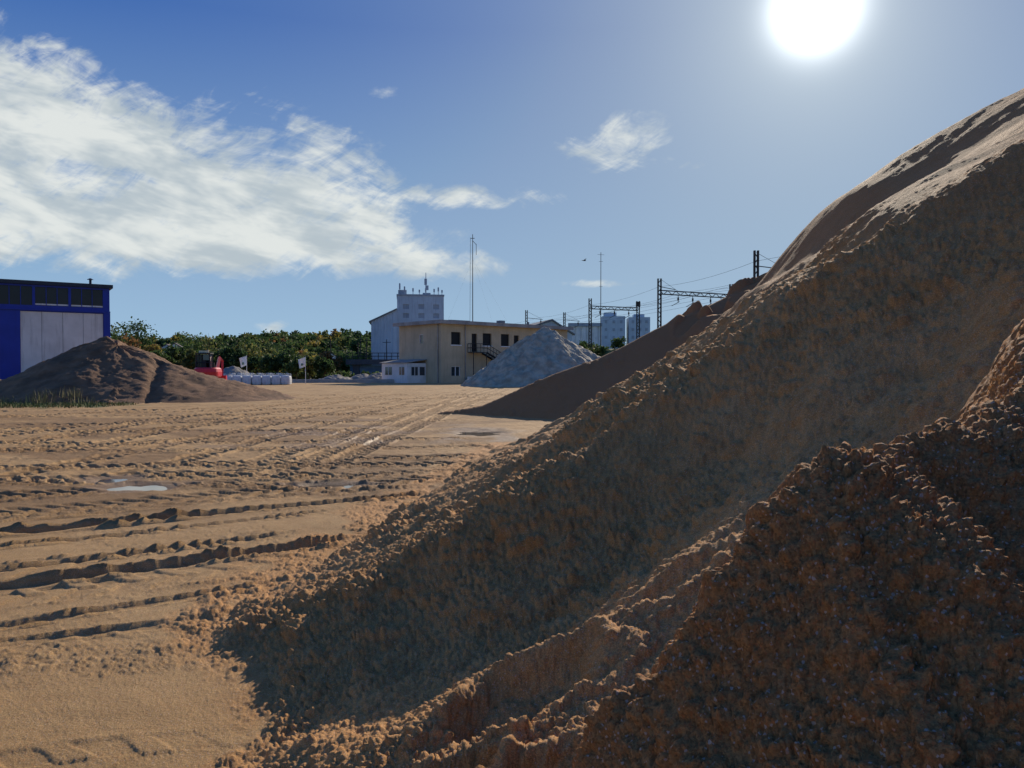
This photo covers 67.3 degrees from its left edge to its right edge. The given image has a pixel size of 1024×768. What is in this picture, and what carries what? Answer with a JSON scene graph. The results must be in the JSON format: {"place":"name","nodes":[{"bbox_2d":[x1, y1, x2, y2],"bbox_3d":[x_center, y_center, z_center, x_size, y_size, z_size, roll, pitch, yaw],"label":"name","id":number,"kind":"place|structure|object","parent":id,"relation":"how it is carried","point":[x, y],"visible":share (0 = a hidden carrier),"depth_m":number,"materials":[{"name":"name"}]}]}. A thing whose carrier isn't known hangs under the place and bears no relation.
{"place":"outdoors","nodes":[
{"label":"outdoors","id":0,"kind":"place"},
{"bbox_2d":[0,278,112,379],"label":"blue warehouse","id":1,"kind":"structure","parent":0,"point":[40,321],"depth_m":76.78,"materials":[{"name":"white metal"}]},
{"bbox_2d":[0,285,102,307],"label":"windows","id":2,"kind":"structure","parent":1,"relation":"in","point":[8,293],"depth_m":76.99,"materials":[{"name":"glass"}]},
{"bbox_2d":[20,311,102,371],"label":"sliding doors","id":3,"kind":"structure","parent":1,"relation":"in","point":[51,336],"depth_m":77.14,"materials":[{"name":"white metal"}]},
{"bbox_2d":[0,387,138,407],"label":"grass","id":4,"kind":"structure","parent":0,"point":[21,404],"depth_m":33.34,"materials":[{"name":"green plant"}]},
{"bbox_2d":[0,378,554,767],"bbox_3d":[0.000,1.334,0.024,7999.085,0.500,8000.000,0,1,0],"label":"ground","id":5,"kind":"structure","parent":0,"point":[116,607],"depth_m":7.05,"materials":[{"name":"beige sand"}]},
{"bbox_2d":[93,388,131,403],"bbox_3d":[-18.300,0.577,35.616,3.200,0.818,3.198,0,1,0],"label":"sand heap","id":6,"kind":"object","parent":5,"relation":"on","point":[114,392],"visible":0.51,"depth_m":35.18,"materials":[{"name":"brown sand"}]},
{"bbox_2d":[98,479,127,482],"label":"puddle","id":7,"kind":"object","parent":5,"relation":"on","point":[110,480],"visible":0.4,"depth_m":10.71,"materials":[{"name":"liquid"}]},
{"bbox_2d":[110,322,130,341],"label":"tree","id":8,"kind":"object","parent":5,"relation":"on","point":[113,334],"visible":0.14,"depth_m":119.46,"materials":[{"name":"green plant"}]},
{"bbox_2d":[116,333,141,348],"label":"tree","id":9,"kind":"object","parent":5,"relation":"on","point":[131,341],"visible":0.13,"depth_m":111.24,"materials":[{"name":"orange plant"}]},
{"bbox_2d":[107,485,166,490],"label":"puddle","id":10,"kind":"object","parent":5,"relation":"on","point":[147,487],"visible":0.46,"depth_m":9.98,"materials":[{"name":"liquid"}]},
{"bbox_2d":[121,316,156,348],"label":"tree","id":11,"kind":"object","parent":5,"relation":"on","point":[141,329],"visible":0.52,"depth_m":149.44,"materials":[{"name":"green plant"}]},
{"bbox_2d":[0,336,295,403],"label":"gravel pile","id":12,"kind":"object","parent":5,"relation":"on","point":[101,368],"visible":0.9,"depth_m":37.30,"materials":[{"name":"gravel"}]},
{"bbox_2d":[142,344,162,351],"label":"tree","id":13,"kind":"object","parent":5,"relation":"on","point":[151,347],"visible":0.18,"depth_m":123.01,"materials":[{"name":"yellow plant"}]},
{"bbox_2d":[150,346,179,364],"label":"tree","id":14,"kind":"object","parent":5,"relation":"on","point":[173,351],"visible":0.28,"depth_m":107.61,"materials":[{"name":"green plant"}]},
{"bbox_2d":[159,344,187,363],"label":"tree","id":15,"kind":"object","parent":5,"relation":"on","point":[181,355],"visible":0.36,"depth_m":116.80,"materials":[{"name":"green plant"}]},
{"bbox_2d":[174,349,198,369],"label":"tree","id":16,"kind":"object","parent":5,"relation":"on","point":[188,362],"visible":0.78,"depth_m":109.11,"materials":[{"name":"green plant"}]},
{"bbox_2d":[177,331,211,352],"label":"tree","id":17,"kind":"object","parent":5,"relation":"on","point":[197,347],"visible":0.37,"depth_m":149.12,"materials":[{"name":"green plant"}]},
{"bbox_2d":[194,350,226,379],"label":"excavator","id":18,"kind":"object","parent":5,"relation":"on","point":[204,361],"visible":0.68,"depth_m":70.33,"materials":[{"name":"red metal"}]},
{"bbox_2d":[201,333,223,358],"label":"tree","id":19,"kind":"object","parent":5,"relation":"on","point":[208,345],"visible":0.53,"depth_m":127.20,"materials":[{"name":"green plant"}]},
{"bbox_2d":[210,345,247,368],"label":"tree","id":20,"kind":"object","parent":5,"relation":"on","point":[226,353],"visible":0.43,"depth_m":111.01,"materials":[{"name":"green plant"}]},
{"bbox_2d":[223,366,248,375],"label":"gravel heap","id":21,"kind":"object","parent":5,"relation":"on","point":[228,371],"visible":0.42,"depth_m":94.00,"materials":[{"name":"white gravel"}]},
{"bbox_2d":[232,373,241,381],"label":"bulk bag","id":22,"kind":"object","parent":5,"relation":"on","point":[237,377],"visible":0.74,"depth_m":79.14,"materials":[{"name":"white fabric"}]},
{"bbox_2d":[223,336,254,368],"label":"tree","id":23,"kind":"object","parent":5,"relation":"on","point":[246,339],"visible":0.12,"depth_m":121.79,"materials":[{"name":"green plant"}]},
{"bbox_2d":[111,328,370,372],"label":"distant trees","id":24,"kind":"object","parent":5,"relation":"on","point":[342,339],"visible":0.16,"depth_m":347.51,"materials":[{"name":"green plant"}]},
{"bbox_2d":[239,355,246,374],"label":"flag","id":25,"kind":"object","parent":5,"relation":"on","point":[243,361],"visible":0.99,"depth_m":81.96,"materials":[{"name":"white fabric"}]},
{"bbox_2d":[229,347,260,371],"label":"tree","id":26,"kind":"object","parent":5,"relation":"on","point":[252,363],"visible":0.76,"depth_m":107.12,"materials":[{"name":"green plant"}]},
{"bbox_2d":[242,373,252,384],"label":"bulk bag","id":27,"kind":"object","parent":5,"relation":"on","point":[247,379],"visible":0.86,"depth_m":79.36,"materials":[{"name":"white fabric"}]},
{"bbox_2d":[232,342,278,372],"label":"tree","id":28,"kind":"object","parent":5,"relation":"on","point":[251,351],"visible":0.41,"depth_m":113.71,"materials":[{"name":"green plant"}]},
{"bbox_2d":[252,373,261,384],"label":"bulk bag","id":29,"kind":"object","parent":5,"relation":"on","point":[256,379],"visible":1,"depth_m":79.45,"materials":[{"name":"white fabric"}]},
{"bbox_2d":[262,373,271,384],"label":"bulk bag","id":30,"kind":"object","parent":5,"relation":"on","point":[266,379],"visible":0.99,"depth_m":79.58,"materials":[{"name":"white fabric"}]},
{"bbox_2d":[253,341,283,373],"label":"tree","id":31,"kind":"object","parent":5,"relation":"on","point":[269,345],"visible":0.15,"depth_m":139.39,"materials":[{"name":"green plant"}]},
{"bbox_2d":[271,373,281,384],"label":"bulk bag","id":32,"kind":"object","parent":5,"relation":"on","point":[275,379],"visible":0.99,"depth_m":79.67,"materials":[{"name":"white fabric"}]},
{"bbox_2d":[258,348,295,374],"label":"tree","id":33,"kind":"object","parent":5,"relation":"on","point":[276,364],"visible":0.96,"depth_m":105.53,"materials":[{"name":"green plant"}]},
{"bbox_2d":[272,339,299,359],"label":"tree","id":34,"kind":"object","parent":5,"relation":"on","point":[289,346],"visible":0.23,"depth_m":124.55,"materials":[{"name":"green plant"}]},
{"bbox_2d":[281,373,291,384],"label":"bulk bag","id":35,"kind":"object","parent":5,"relation":"on","point":[286,379],"visible":1,"depth_m":79.75,"materials":[{"name":"white fabric"}]},
{"bbox_2d":[285,355,307,378],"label":"tree","id":36,"kind":"object","parent":5,"relation":"on","point":[291,367],"visible":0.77,"depth_m":102.90,"materials":[{"name":"green plant"}]},
{"bbox_2d":[298,357,305,383],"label":"flag","id":37,"kind":"object","parent":5,"relation":"on","point":[302,362],"visible":0.96,"depth_m":83.96,"materials":[{"name":"white fabric"}]},
{"bbox_2d":[300,350,320,378],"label":"tree","id":38,"kind":"object","parent":5,"relation":"on","point":[311,358],"visible":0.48,"depth_m":111.73,"materials":[{"name":"green plant"}]},
{"bbox_2d":[306,345,324,354],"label":"tree","id":39,"kind":"object","parent":5,"relation":"on","point":[318,350],"visible":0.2,"depth_m":134.66,"materials":[{"name":"green plant"}]},
{"bbox_2d":[254,369,381,378],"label":"scrub hedge","id":40,"kind":"object","parent":5,"relation":"on","point":[300,375],"visible":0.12,"depth_m":110.34,"materials":[{"name":"green plant"}]},
{"bbox_2d":[312,356,335,377],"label":"tree","id":41,"kind":"object","parent":5,"relation":"on","point":[323,366],"visible":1,"depth_m":104.36,"materials":[{"name":"green plant"}]},
{"bbox_2d":[318,350,343,372],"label":"tree","id":42,"kind":"object","parent":5,"relation":"on","point":[338,361],"visible":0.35,"depth_m":129.60,"materials":[{"name":"green plant"}]},
{"bbox_2d":[319,374,350,378],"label":"gravel heap","id":43,"kind":"object","parent":5,"relation":"on","point":[336,376],"visible":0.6,"depth_m":97.11,"materials":[{"name":"grey gravel"}]},
{"bbox_2d":[308,485,365,487],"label":"puddle","id":44,"kind":"object","parent":5,"relation":"on","point":[347,486],"visible":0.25,"depth_m":10.24,"materials":[{"name":"liquid"}]},
{"bbox_2d":[292,379,393,382],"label":"concrete wall","id":45,"kind":"structure","parent":5,"relation":"on","point":[344,380],"depth_m":92.21,"materials":[{"name":"grey concrete"}]},
{"bbox_2d":[340,354,349,371],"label":"tree","id":46,"kind":"object","parent":5,"relation":"on","point":[345,367],"visible":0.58,"depth_m":134.32,"materials":[{"name":"green plant"}]},
{"bbox_2d":[350,373,368,378],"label":"gravel heap","id":47,"kind":"object","parent":5,"relation":"on","point":[359,376],"visible":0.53,"depth_m":99.72,"materials":[{"name":"grey gravel"}]},
{"bbox_2d":[350,351,371,358],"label":"tree","id":48,"kind":"object","parent":5,"relation":"on","point":[368,354],"visible":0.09,"depth_m":139.56,"materials":[{"name":"green plant"}]},
{"bbox_2d":[361,373,381,378],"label":"gravel heap","id":49,"kind":"object","parent":5,"relation":"on","point":[375,376],"visible":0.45,"depth_m":97.59,"materials":[{"name":"grey gravel"}]},
{"bbox_2d":[382,363,425,382],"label":"annex","id":50,"kind":"object","parent":5,"relation":"on","point":[407,377],"visible":0.71,"depth_m":91.58,"materials":[{"name":"white paint"}]},
{"bbox_2d":[380,359,426,362],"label":"annex roof","id":51,"kind":"structure","parent":50,"relation":"attached to","point":[404,361],"depth_m":92.52,"materials":[{"name":"grey metal"}]},
{"bbox_2d":[385,367,424,374],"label":"annex windows","id":52,"kind":"structure","parent":50,"relation":"in","point":[422,370],"depth_m":91.62,"materials":[{"name":"grey glass"}]},
{"bbox_2d":[455,431,500,435],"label":"puddle","id":53,"kind":"object","parent":5,"relation":"on","point":[476,433],"visible":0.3,"depth_m":18.67,"materials":[{"name":"liquid"}]},
{"bbox_2d":[399,323,566,382],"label":"walls","id":54,"kind":"structure","parent":5,"relation":"on","point":[411,346],"depth_m":92.66,"materials":[{"name":"beige paint"}]},
{"bbox_2d":[437,324,465,382],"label":"downpipes","id":55,"kind":"object","parent":54,"relation":"attached to","point":[437,353],"visible":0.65,"depth_m":90.31,"materials":[{"name":"metal"}]},
{"bbox_2d":[421,335,482,375],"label":"glazing","id":56,"kind":"structure","parent":54,"relation":"on","point":[453,371],"depth_m":91.75,"materials":[{"name":"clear glass"}]},
{"bbox_2d":[420,334,509,375],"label":"frames and sills","id":57,"kind":"structure","parent":54,"relation":"on","point":[461,345],"depth_m":91.96,"materials":[{"name":"white paint"}]},
{"bbox_2d":[393,320,573,329],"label":"flat roof","id":58,"kind":"structure","parent":54,"relation":"on","point":[474,323],"depth_m":94.19,"materials":[{"name":"concrete"}]},
{"bbox_2d":[470,234,503,320],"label":"radio mast","id":59,"kind":"object","parent":58,"relation":"on","point":[472,238],"visible":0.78,"depth_m":96.72,"materials":[{"name":"metal"}]},
{"bbox_2d":[458,320,528,323],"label":"roof vents","id":60,"kind":"object","parent":58,"relation":"on","point":[500,321],"visible":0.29,"depth_m":100.35,"materials":[{"name":"grey metal"}]},
{"bbox_2d":[451,332,530,351],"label":"dark openings","id":61,"kind":"object","parent":54,"relation":"attached to","point":[455,338],"visible":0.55,"depth_m":94.71,"materials":[{"name":"black glass"}]},
{"bbox_2d":[468,343,500,374],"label":"external stair","id":62,"kind":"object","parent":5,"relation":"on","point":[486,355],"visible":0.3,"depth_m":93.27,"materials":[{"name":"black metal"}]},
{"bbox_2d":[460,327,599,386],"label":"white gravel pile","id":63,"kind":"object","parent":5,"relation":"on","point":[543,352],"visible":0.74,"depth_m":72.05,"materials":[{"name":"white gravel"}]},
{"bbox_2d":[525,310,542,324],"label":"catenary mast","id":64,"kind":"object","parent":5,"relation":"on","point":[530,318],"visible":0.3,"depth_m":159.65,"materials":[{"name":"metal"}]},
{"bbox_2d":[530,319,574,340],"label":"grain shed","id":65,"kind":"structure","parent":5,"relation":"on","point":[552,322],"depth_m":172.56,"materials":[{"name":"grey metal"}]},
{"bbox_2d":[563,312,579,327],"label":"catenary mast","id":66,"kind":"object","parent":5,"relation":"on","point":[565,319],"visible":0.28,"depth_m":165.66,"materials":[{"name":"metal"}]},
{"bbox_2d":[524,257,776,325],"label":"overhead wires","id":67,"kind":"object","parent":66,"relation":"attached to","point":[648,302],"visible":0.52,"depth_m":119.44,"materials":[{"name":"metal"}]},
{"bbox_2d":[597,254,602,344],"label":"radio mast","id":68,"kind":"object","parent":5,"relation":"on","point":[600,286],"visible":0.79,"depth_m":169.68,"materials":[{"name":"metal"}]},
{"bbox_2d":[438,272,766,419],"bbox_3d":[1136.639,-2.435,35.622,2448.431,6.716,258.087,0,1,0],"label":"sand pile","id":69,"kind":"object","parent":5,"relation":"on","point":[561,394],"visible":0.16,"depth_m":25.37,"materials":[{"name":"sand"}]},
{"bbox_2d":[597,348,618,356],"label":"railway embankment","id":70,"kind":"structure","parent":5,"relation":"on","point":[609,351],"depth_m":122.76,"materials":[{"name":"green plant"}]},
{"bbox_2d":[579,336,626,356],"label":"embankment bushes","id":71,"kind":"object","parent":70,"relation":"on","point":[616,343],"visible":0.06,"depth_m":123.59,"materials":[{"name":"green plant"}]},
{"bbox_2d":[588,298,639,348],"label":"catenary portal","id":72,"kind":"object","parent":70,"relation":"on","point":[591,308],"visible":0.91,"depth_m":134.68,"materials":[{"name":"metal"}]},
{"bbox_2d":[657,278,732,327],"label":"catenary portal","id":73,"kind":"object","parent":70,"relation":"on","point":[660,299],"visible":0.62,"depth_m":105.27,"materials":[{"name":"metal"}]},
{"bbox_2d":[753,250,772,277],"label":"catenary mast","id":74,"kind":"object","parent":70,"relation":"on","point":[755,266],"visible":0.28,"depth_m":80.16,"materials":[{"name":"metal"}]},
{"bbox_2d":[568,313,649,348],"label":"building","id":75,"kind":"structure","parent":5,"relation":"on","point":[613,328],"depth_m":218.81,"materials":[{"name":"white concrete"}]},
{"bbox_2d":[605,320,647,338],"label":"windows","id":76,"kind":"structure","parent":75,"relation":"in","point":[646,321],"depth_m":218.42,"materials":[{"name":"glass"}]},
{"bbox_2d":[211,88,1023,767],"bbox_3d":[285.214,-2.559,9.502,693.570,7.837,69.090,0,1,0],"label":"sand pile","id":77,"kind":"object","parent":5,"relation":"on","point":[775,518],"visible":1,"depth_m":3.00,"materials":[{"name":"brown sand"}]},
{"bbox_2d":[249,345,369,374],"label":"hill","id":78,"kind":"structure","parent":0,"point":[351,351],"depth_m":349.69,"materials":[{"name":"green plant"}]},
{"bbox_2d":[346,353,398,375],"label":"road bridge","id":79,"kind":"structure","parent":0,"point":[358,366],"depth_m":120.09,"materials":[{"name":"concrete"}]},
{"bbox_2d":[369,277,443,358],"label":"grain silo tower","id":80,"kind":"structure","parent":0,"point":[425,306],"depth_m":145.33,"materials":[{"name":"white concrete"}]},
{"bbox_2d":[403,304,438,317],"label":"tower windows","id":81,"kind":"structure","parent":80,"relation":"in","point":[405,306],"depth_m":145.96,"materials":[{"name":"glass"}]},
{"bbox_2d":[0,0,1023,344],"label":"sky","id":82,"kind":"structure","parent":0,"point":[233,167],"materials":[{"name":"blue"}]}
]}

